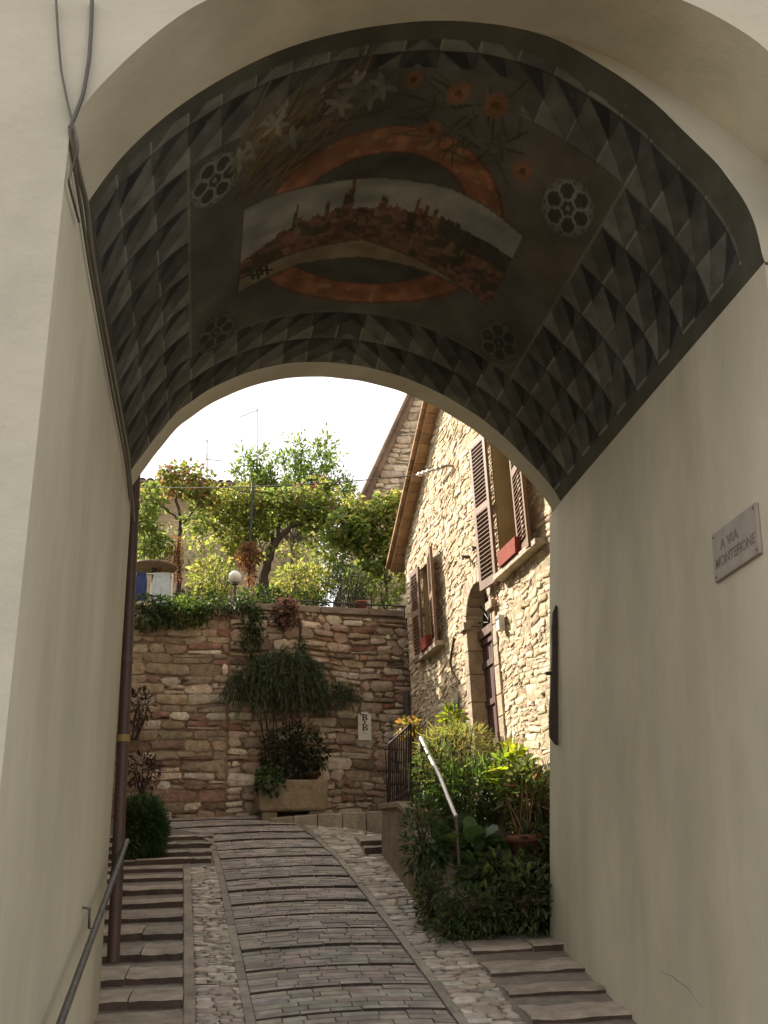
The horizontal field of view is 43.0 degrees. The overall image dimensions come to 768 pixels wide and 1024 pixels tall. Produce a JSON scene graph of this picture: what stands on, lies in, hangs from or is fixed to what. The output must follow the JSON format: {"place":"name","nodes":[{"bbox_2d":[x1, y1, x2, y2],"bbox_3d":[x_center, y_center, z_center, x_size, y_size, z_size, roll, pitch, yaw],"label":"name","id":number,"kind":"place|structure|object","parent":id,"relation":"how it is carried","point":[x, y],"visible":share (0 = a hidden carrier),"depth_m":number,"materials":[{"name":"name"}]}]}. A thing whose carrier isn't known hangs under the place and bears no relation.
{"place":"outdoors","nodes":[
{"label":"outdoors","id":0,"kind":"place"},
{"bbox_2d":[136,478,330,608],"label":"ochre house","id":1,"kind":"structure","parent":0,"point":[168,517],"depth_m":25.15,"materials":[{"name":"paint"}]},
{"bbox_2d":[206,439,221,478],"bbox_3d":[-4.863,-1.261,27.599,0.677,1.781,0.600,1,-22,-9],"label":"aerial","id":2,"kind":"object","parent":1,"relation":"attached to","point":[207,459],"visible":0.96,"depth_m":27.69,"materials":[{"name":"paint"}]},
{"bbox_2d":[240,406,258,458],"bbox_3d":[-3.872,-1.715,27.947,0.557,2.808,0.600,1,-22,-9],"label":"aerial","id":3,"kind":"object","parent":1,"relation":"attached to","point":[257,409],"visible":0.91,"depth_m":28.29,"materials":[{"name":"paint"}]},
{"bbox_2d":[169,815,456,1023],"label":"street","id":4,"kind":"structure","parent":0,"point":[319,942],"depth_m":7.79,"materials":[{"name":"stone"}]},
{"bbox_2d":[98,823,636,1023],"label":"pavement","id":5,"kind":"structure","parent":0,"point":[465,986],"depth_m":7.38,"materials":[{"name":"grey stone"}]},
{"bbox_2d":[93,865,183,1023],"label":"steps","id":6,"kind":"structure","parent":5,"relation":"on","point":[144,998],"depth_m":7.27,"materials":[{"name":"stone"}]},
{"bbox_2d":[124,788,173,859],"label":"bush","id":7,"kind":"object","parent":5,"relation":"on","point":[147,830],"visible":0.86,"depth_m":10.67,"materials":[{"name":"green plant"}]},
{"bbox_2d":[108,834,213,865],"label":"steps","id":8,"kind":"structure","parent":5,"relation":"on","point":[177,857],"depth_m":10.80,"materials":[{"name":"stone"}]},
{"bbox_2d":[354,835,381,854],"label":"steps","id":9,"kind":"structure","parent":5,"relation":"on","point":[368,845],"depth_m":11.24,"materials":[{"name":"stone"}]},
{"bbox_2d":[462,937,631,1023],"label":"steps","id":10,"kind":"structure","parent":5,"relation":"on","point":[578,1012],"depth_m":6.72,"materials":[{"name":"stone"}]},
{"bbox_2d":[334,394,421,617],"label":"stone house","id":11,"kind":"structure","parent":0,"point":[392,459],"depth_m":19.16,"materials":[{"name":"stone"}]},
{"label":"garden ground","id":12,"kind":"structure","parent":0,"visible":0},
{"bbox_2d":[137,505,166,571],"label":"climbing vine","id":13,"kind":"object","parent":12,"relation":"on","point":[142,515],"visible":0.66,"depth_m":16.23,"materials":[{"name":"green plant"}]},
{"bbox_2d":[136,573,173,603],"bbox_3d":[-3.644,1.439,15.212,0.674,1.028,0.028,1,-22,-9],"label":"clothes rail","id":14,"kind":"object","parent":12,"relation":"on","point":[172,574],"visible":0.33,"depth_m":15.38,"materials":[{"name":"metal"}]},
{"bbox_2d":[135,572,146,600],"bbox_3d":[-3.809,1.171,15.281,0.187,0.459,0.050,1,-22,-9],"label":"hanging cloth","id":15,"kind":"object","parent":14,"relation":"hanging from","point":[141,582],"visible":0.83,"depth_m":15.29,"materials":[{"name":"blue fabric"}]},
{"bbox_2d":[150,572,170,604],"bbox_3d":[-3.504,1.206,15.316,0.303,0.525,0.050,1,-22,-9],"label":"hanging cloth","id":16,"kind":"object","parent":14,"relation":"hanging from","point":[161,583],"visible":0.66,"depth_m":15.34,"materials":[{"name":"white fabric"}]},
{"bbox_2d":[137,559,176,599],"bbox_3d":[-3.764,1.515,15.817,0.760,1.348,0.760,1,-22,-9],"label":"parasol","id":17,"kind":"object","parent":12,"relation":"on","point":[152,565],"visible":0.64,"depth_m":15.95,"materials":[{"name":"beige fabric"}]},
{"bbox_2d":[135,594,214,603],"bbox_3d":[-3.080,1.389,14.216,1.208,0.332,0.023,5,-23,-17],"label":"garden rail","id":18,"kind":"object","parent":12,"relation":"on","point":[153,596],"visible":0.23,"depth_m":14.26,"materials":[{"name":"metal"}]},
{"bbox_2d":[138,457,220,606],"bbox_3d":[-3.628,0.714,16.584,1.637,3.503,0.898,1,-22,-9],"label":"climbing vine","id":19,"kind":"object","parent":12,"relation":"on","point":[172,477],"visible":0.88,"depth_m":16.89,"materials":[{"name":"green plant"}]},
{"bbox_2d":[166,535,183,586],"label":"dry creeper","id":20,"kind":"object","parent":19,"relation":"hanging from","point":[175,561],"visible":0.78,"depth_m":16.42,"materials":[{"name":"brown plant"}]},
{"bbox_2d":[173,584,225,606],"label":"shrub","id":21,"kind":"object","parent":12,"relation":"on","point":[198,593],"visible":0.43,"depth_m":15.49,"materials":[{"name":"green plant"}]},
{"bbox_2d":[157,512,259,606],"bbox_3d":[-3.863,2.007,20.959,2.383,4.355,1.118,1,-22,-9],"label":"tall shrub","id":22,"kind":"object","parent":12,"relation":"on","point":[187,542],"visible":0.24,"depth_m":21.34,"materials":[{"name":"green plant"}]},
{"bbox_2d":[184,553,241,605],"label":"shrub","id":23,"kind":"object","parent":12,"relation":"on","point":[214,581],"visible":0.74,"depth_m":17.70,"materials":[{"name":"yellow plant"}]},
{"bbox_2d":[228,570,241,602],"bbox_3d":[-2.380,1.464,15.517,0.210,1.113,0.207,1,-22,-9],"label":"globe lamp","id":24,"kind":"object","parent":12,"relation":"on","point":[235,577],"visible":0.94,"depth_m":15.61,"materials":[{"name":"glass"}]},
{"bbox_2d":[239,483,266,602],"bbox_3d":[-2.253,0.896,16.646,0.500,3.002,0.052,1,-22,-9],"label":"garden pole","id":25,"kind":"object","parent":12,"relation":"on","point":[252,491],"visible":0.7,"depth_m":16.98,"materials":[{"name":"metal"}]},
{"bbox_2d":[234,540,263,587],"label":"hanging plant","id":26,"kind":"object","parent":25,"relation":"hanging from","point":[248,549],"visible":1,"depth_m":16.45,"materials":[{"name":"brown plant"}]},
{"bbox_2d":[236,582,288,603],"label":"shrub","id":27,"kind":"object","parent":12,"relation":"on","point":[265,591],"visible":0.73,"depth_m":15.74,"materials":[{"name":"green plant"}]},
{"bbox_2d":[182,473,365,601],"bbox_3d":[-1.932,0.942,17.334,3.279,3.513,1.250,1,-22,-9],"label":"tree","id":28,"kind":"object","parent":12,"relation":"on","point":[266,521],"visible":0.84,"depth_m":17.45,"materials":[{"name":"green plant"}]},
{"bbox_2d":[223,422,360,604],"bbox_3d":[-1.921,0.984,20.570,3.024,5.951,1.684,1,-22,-9],"label":"tall tree","id":29,"kind":"object","parent":12,"relation":"on","point":[260,476],"visible":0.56,"depth_m":21.17,"materials":[{"name":"green plant"}]},
{"bbox_2d":[269,560,337,605],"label":"shrub","id":30,"kind":"object","parent":12,"relation":"on","point":[299,579],"visible":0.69,"depth_m":18.32,"materials":[{"name":"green plant"}]},
{"bbox_2d":[269,524,346,606],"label":"tall shrub","id":31,"kind":"object","parent":12,"relation":"on","point":[302,554],"visible":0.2,"depth_m":21.66,"materials":[{"name":"green plant"}]},
{"bbox_2d":[285,589,331,606],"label":"shrub","id":32,"kind":"object","parent":12,"relation":"on","point":[303,594],"visible":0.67,"depth_m":15.96,"materials":[{"name":"green plant"}]},
{"bbox_2d":[305,530,349,606],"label":"shrub","id":33,"kind":"object","parent":12,"relation":"on","point":[322,561],"visible":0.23,"depth_m":19.54,"materials":[{"name":"green plant"}]},
{"bbox_2d":[323,563,371,607],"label":"shrub","id":34,"kind":"object","parent":12,"relation":"on","point":[345,590],"visible":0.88,"depth_m":16.01,"materials":[{"name":"green plant"}]},
{"bbox_2d":[340,559,381,608],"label":"shrub","id":35,"kind":"object","parent":12,"relation":"on","point":[355,561],"visible":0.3,"depth_m":17.53,"materials":[{"name":"green plant"}]},
{"bbox_2d":[354,600,367,608],"bbox_3d":[-0.370,1.538,15.705,0.230,0.190,0.227,1,-22,-9],"label":"flower pot","id":36,"kind":"object","parent":12,"relation":"on","point":[362,602],"visible":0.51,"depth_m":15.64,"materials":[{"name":"ceramic"}]},
{"bbox_2d":[321,488,405,609],"bbox_3d":[-0.222,0.937,16.794,1.688,2.992,0.979,1,-22,-9],"label":"grapevine","id":37,"kind":"object","parent":12,"relation":"on","point":[349,534],"visible":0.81,"depth_m":16.83,"materials":[{"name":"green plant"}]},
{"bbox_2d":[372,582,403,609],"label":"shrub","id":38,"kind":"object","parent":12,"relation":"on","point":[381,593],"visible":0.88,"depth_m":16.02,"materials":[{"name":"green plant"}]},
{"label":"ground","id":39,"kind":"structure","parent":0,"visible":0},
{"bbox_2d":[183,867,194,1023],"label":"kerb","id":40,"kind":"structure","parent":39,"relation":"on","point":[189,990],"depth_m":7.30,"materials":[{"name":"stone"}]},
{"bbox_2d":[111,602,414,822],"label":"garden wall","id":41,"kind":"structure","parent":39,"relation":"on","point":[198,741],"depth_m":13.89,"materials":[{"name":"stone"}]},
{"bbox_2d":[130,685,156,740],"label":"purple shrub","id":42,"kind":"object","parent":41,"relation":"attached to","point":[137,728],"visible":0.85,"depth_m":13.01,"materials":[{"name":"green plant"}]},
{"bbox_2d":[127,750,165,793],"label":"purple shrub","id":43,"kind":"object","parent":41,"relation":"attached to","point":[137,781],"visible":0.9,"depth_m":12.60,"materials":[{"name":"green plant"}]},
{"bbox_2d":[134,593,177,633],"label":"hanging plant","id":44,"kind":"object","parent":41,"relation":"hanging from","point":[150,612],"visible":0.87,"depth_m":13.80,"materials":[{"name":"green plant"}]},
{"bbox_2d":[152,594,213,630],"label":"hanging plant","id":45,"kind":"object","parent":41,"relation":"attached to","point":[193,611],"visible":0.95,"depth_m":13.95,"materials":[{"name":"green plant"}]},
{"bbox_2d":[190,594,257,619],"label":"hanging plant","id":46,"kind":"object","parent":41,"relation":"attached to","point":[238,601],"visible":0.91,"depth_m":14.17,"materials":[{"name":"green plant"}]},
{"bbox_2d":[237,601,267,659],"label":"hanging plant","id":47,"kind":"object","parent":41,"relation":"attached to","point":[254,627],"visible":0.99,"depth_m":14.15,"materials":[{"name":"green plant"}]},
{"bbox_2d":[271,594,300,629],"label":"hanging plant","id":48,"kind":"object","parent":41,"relation":"attached to","point":[289,602],"visible":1,"depth_m":14.40,"materials":[{"name":"purple plant"}]},
{"bbox_2d":[216,642,362,723],"bbox_3d":[-1.324,2.434,13.887,2.135,1.244,0.642,4,-23,-15],"label":"hanging bush","id":49,"kind":"object","parent":41,"relation":"hanging from","point":[286,677],"visible":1,"depth_m":13.82,"materials":[{"name":"green plant"}]},
{"bbox_2d":[292,618,309,656],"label":"hanging plant","id":50,"kind":"object","parent":41,"relation":"attached to","point":[301,639],"visible":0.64,"depth_m":14.32,"materials":[{"name":"green plant"}]},
{"bbox_2d":[299,600,405,617],"bbox_3d":[-0.467,1.580,15.008,1.721,0.372,0.023,5,-23,-17],"label":"garden rail","id":51,"kind":"object","parent":41,"relation":"on","point":[321,602],"visible":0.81,"depth_m":15.07,"materials":[{"name":"metal"}]},
{"bbox_2d":[357,712,371,739],"bbox_3d":[-0.284,3.123,14.225,0.198,0.410,0.023,5,-23,-17],"label":"guesthouse sign","id":52,"kind":"object","parent":41,"relation":"attached to","point":[364,726],"visible":0.99,"depth_m":14.21,"materials":[{"name":"paint"}]},
{"bbox_2d":[269,787,468,833],"bbox_3d":[-0.244,4.099,12.352,2.342,0.860,2.850,1,-22,-9],"label":"ledge","id":53,"kind":"object","parent":39,"relation":"on","point":[369,820],"visible":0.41,"depth_m":12.40,"materials":[{"name":"stone"}]},
{"bbox_2d":[253,780,327,820],"bbox_3d":[-1.273,3.967,13.290,0.954,0.567,0.440,5,-23,-17],"label":"stone trough","id":54,"kind":"object","parent":53,"relation":"on","point":[307,797],"visible":0.73,"depth_m":13.13,"materials":[{"name":"stone"}]},
{"bbox_2d":[253,765,286,798],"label":"trailing plant","id":55,"kind":"object","parent":54,"relation":"on","point":[262,779],"visible":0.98,"depth_m":13.05,"materials":[{"name":"green plant"}]},
{"bbox_2d":[256,713,330,779],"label":"trough shrub","id":56,"kind":"object","parent":54,"relation":"in","point":[287,765],"visible":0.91,"depth_m":13.53,"materials":[{"name":"green plant"}]},
{"bbox_2d":[302,772,318,779],"bbox_3d":[-1.014,3.715,13.504,0.230,0.200,0.230,1,-22,-9],"label":"flower pot","id":57,"kind":"object","parent":54,"relation":"in","point":[313,776],"visible":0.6,"depth_m":13.44,"materials":[{"name":"ceramic"}]},
{"bbox_2d":[0,0,767,1023],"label":"vaulted passage","id":58,"kind":"object","parent":39,"relation":"on","point":[528,238],"visible":1,"depth_m":6.10,"materials":[{"name":"paint"}]},
{"bbox_2d":[56,838,129,1023],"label":"handrail","id":59,"kind":"object","parent":58,"relation":"attached to","point":[67,1003],"visible":0.87,"depth_m":5.16,"materials":[{"name":"metal"}]},
{"bbox_2d":[545,605,557,744],"bbox_3d":[1.491,1.407,8.495,0.216,1.244,0.035,1,-22,-9],"label":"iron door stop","id":60,"kind":"object","parent":58,"relation":"attached to","point":[553,716],"visible":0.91,"depth_m":8.45,"materials":[{"name":"black metal"}]},
{"bbox_2d":[712,502,762,582],"bbox_3d":[1.986,0.180,5.507,0.054,0.296,0.524,1,-22,-9],"label":"street sign","id":61,"kind":"object","parent":58,"relation":"attached to","point":[737,543],"visible":1,"depth_m":5.47,"materials":[{"name":"stone"}]},
{"bbox_2d":[379,801,549,935],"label":"planter terrace","id":62,"kind":"structure","parent":39,"relation":"on","point":[392,829],"depth_m":9.41,"materials":[{"name":"stone"}]},
{"bbox_2d":[393,714,422,795],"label":"flowering plant","id":63,"kind":"object","parent":62,"relation":"on","point":[412,721],"visible":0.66,"depth_m":10.90,"materials":[{"name":"orange plant"}]},
{"bbox_2d":[397,793,453,891],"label":"ivy","id":64,"kind":"object","parent":62,"relation":"attached to","point":[424,838],"visible":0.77,"depth_m":8.51,"materials":[{"name":"green plant"}]},
{"bbox_2d":[406,793,445,822],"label":"creeper","id":65,"kind":"object","parent":62,"relation":"on","point":[425,801],"visible":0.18,"depth_m":9.39,"materials":[{"name":"green plant"}]},
{"bbox_2d":[384,723,469,807],"bbox_3d":[0.642,2.736,10.437,1.033,0.696,1.828,1,-22,-9],"label":"railing","id":66,"kind":"object","parent":62,"relation":"on","point":[393,748],"visible":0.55,"depth_m":10.28,"materials":[{"name":"metal"}]},
{"bbox_2d":[411,857,450,931],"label":"ivy","id":67,"kind":"object","parent":62,"relation":"attached to","point":[429,907],"visible":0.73,"depth_m":8.12,"materials":[{"name":"green plant"}]},
{"bbox_2d":[404,738,462,811],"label":"climbing plant","id":68,"kind":"object","parent":62,"relation":"on","point":[416,759],"visible":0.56,"depth_m":9.83,"materials":[{"name":"green plant"}]},
{"bbox_2d":[419,736,461,880],"bbox_3d":[0.518,2.773,9.242,0.040,1.504,1.442,1,-22,-9],"label":"handrail","id":69,"kind":"object","parent":62,"relation":"on","point":[439,776],"visible":0.86,"depth_m":8.97,"materials":[{"name":"metal"}]},
{"bbox_2d":[435,701,469,775],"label":"shrub","id":70,"kind":"object","parent":62,"relation":"on","point":[452,710],"visible":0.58,"depth_m":10.89,"materials":[{"name":"green plant"}]},
{"bbox_2d":[412,715,500,790],"bbox_3d":[0.740,2.554,10.332,1.034,0.770,1.078,1,-22,-9],"label":"shrub","id":71,"kind":"object","parent":62,"relation":"on","point":[470,740],"visible":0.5,"depth_m":10.28,"materials":[{"name":"green plant"}]},
{"bbox_2d":[413,812,510,881],"bbox_3d":[0.703,3.020,8.666,0.918,0.697,0.678,1,-22,-9],"label":"broad leaf plant","id":72,"kind":"object","parent":62,"relation":"on","point":[472,833],"visible":0.62,"depth_m":8.62,"materials":[{"name":"green plant"}]},
{"bbox_2d":[419,750,520,827],"bbox_3d":[0.881,2.741,9.508,1.170,0.828,1.015,1,-22,-9],"label":"strap leaf plant","id":73,"kind":"object","parent":62,"relation":"on","point":[462,780],"visible":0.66,"depth_m":9.38,"materials":[{"name":"green plant"}]},
{"bbox_2d":[424,873,523,943],"bbox_3d":[0.718,3.219,7.909,0.852,0.571,0.404,1,-22,-9],"label":"ivy","id":74,"kind":"object","parent":62,"relation":"attached to","point":[456,929],"visible":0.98,"depth_m":7.85,"materials":[{"name":"green plant"}]},
{"bbox_2d":[447,843,549,896],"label":"sprawling plant","id":75,"kind":"object","parent":62,"relation":"on","point":[489,870],"visible":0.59,"depth_m":8.26,"materials":[{"name":"green plant"}]},
{"bbox_2d":[487,735,519,777],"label":"shrub","id":76,"kind":"object","parent":62,"relation":"on","point":[502,740],"visible":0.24,"depth_m":9.99,"materials":[{"name":"green plant"}]},
{"bbox_2d":[474,736,546,820],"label":"tall plant","id":77,"kind":"object","parent":62,"relation":"on","point":[508,748],"visible":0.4,"depth_m":9.31,"materials":[{"name":"green plant"}]},
{"bbox_2d":[493,753,549,834],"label":"shrub","id":78,"kind":"object","parent":62,"relation":"on","point":[519,765],"visible":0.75,"depth_m":8.93,"materials":[{"name":"green plant"}]},
{"bbox_2d":[504,778,544,870],"bbox_3d":[1.267,2.780,8.685,0.372,0.790,0.337,1,-22,-9],"label":"flower pot","id":79,"kind":"object","parent":62,"relation":"on","point":[515,841],"visible":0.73,"depth_m":8.62,"materials":[{"name":"ceramic"}]},
{"bbox_2d":[497,857,552,937],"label":"ivy","id":80,"kind":"object","parent":62,"relation":"attached to","point":[527,918],"visible":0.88,"depth_m":7.97,"materials":[{"name":"green plant"}]},
{"bbox_2d":[516,817,549,893],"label":"corner plant","id":81,"kind":"object","parent":62,"relation":"on","point":[545,842],"visible":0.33,"depth_m":8.46,"materials":[{"name":"green plant"}]},
{"bbox_2d":[384,401,552,837],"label":"stone house","id":82,"kind":"structure","parent":39,"relation":"on","point":[472,503],"depth_m":11.65,"materials":[{"name":"stone"}]},
{"bbox_2d":[140,475,415,487],"bbox_3d":[-2.092,-0.484,15.303,6.101,1.534,0.016,-16,-26,31],"label":"overhead wire","id":83,"kind":"object","parent":82,"relation":"attached to","point":[285,485],"visible":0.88,"depth_m":14.81,"materials":[{"name":"paint"}]},
{"bbox_2d":[419,634,430,651],"bbox_3d":[0.587,1.761,13.061,0.140,0.170,0.301,3,-23,-14],"label":"flower box","id":84,"kind":"object","parent":82,"relation":"on","point":[425,641],"visible":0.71,"depth_m":12.96,"materials":[{"name":"ceramic"}]},
{"bbox_2d":[409,546,445,663],"bbox_3d":[0.680,1.308,13.343,0.362,1.355,1.195,3,-23,-13],"label":"window","id":85,"kind":"structure","parent":82,"relation":"in","point":[428,573],"depth_m":13.51,"materials":[{"name":"paint"}]},
{"bbox_2d":[477,593,501,758],"bbox_3d":[1.299,1.990,11.118,0.100,2.290,0.824,3,-23,-14],"label":"door","id":86,"kind":"structure","parent":82,"relation":"in","point":[484,635],"depth_m":11.40,"materials":[{"name":"brown wood"}]},
{"bbox_2d":[495,614,504,631],"bbox_3d":[1.258,1.204,10.559,0.074,0.170,0.100,3,-23,-14],"label":"letter box","id":87,"kind":"object","parent":82,"relation":"attached to","point":[500,622],"visible":1,"depth_m":10.52,"materials":[{"name":"paint"}]},
{"bbox_2d":[469,435,546,591],"bbox_3d":[1.457,-0.232,10.704,0.448,1.855,1.655,3,-23,-13],"label":"window","id":88,"kind":"structure","parent":82,"relation":"in","point":[505,473],"depth_m":11.06,"materials":[{"name":"paint"}]},
{"bbox_2d":[497,536,525,567],"bbox_3d":[1.351,0.430,10.266,0.140,0.170,0.522,3,-23,-14],"label":"flower box","id":89,"kind":"object","parent":82,"relation":"on","point":[508,551],"visible":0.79,"depth_m":10.17,"materials":[{"name":"ceramic"}]}
]}

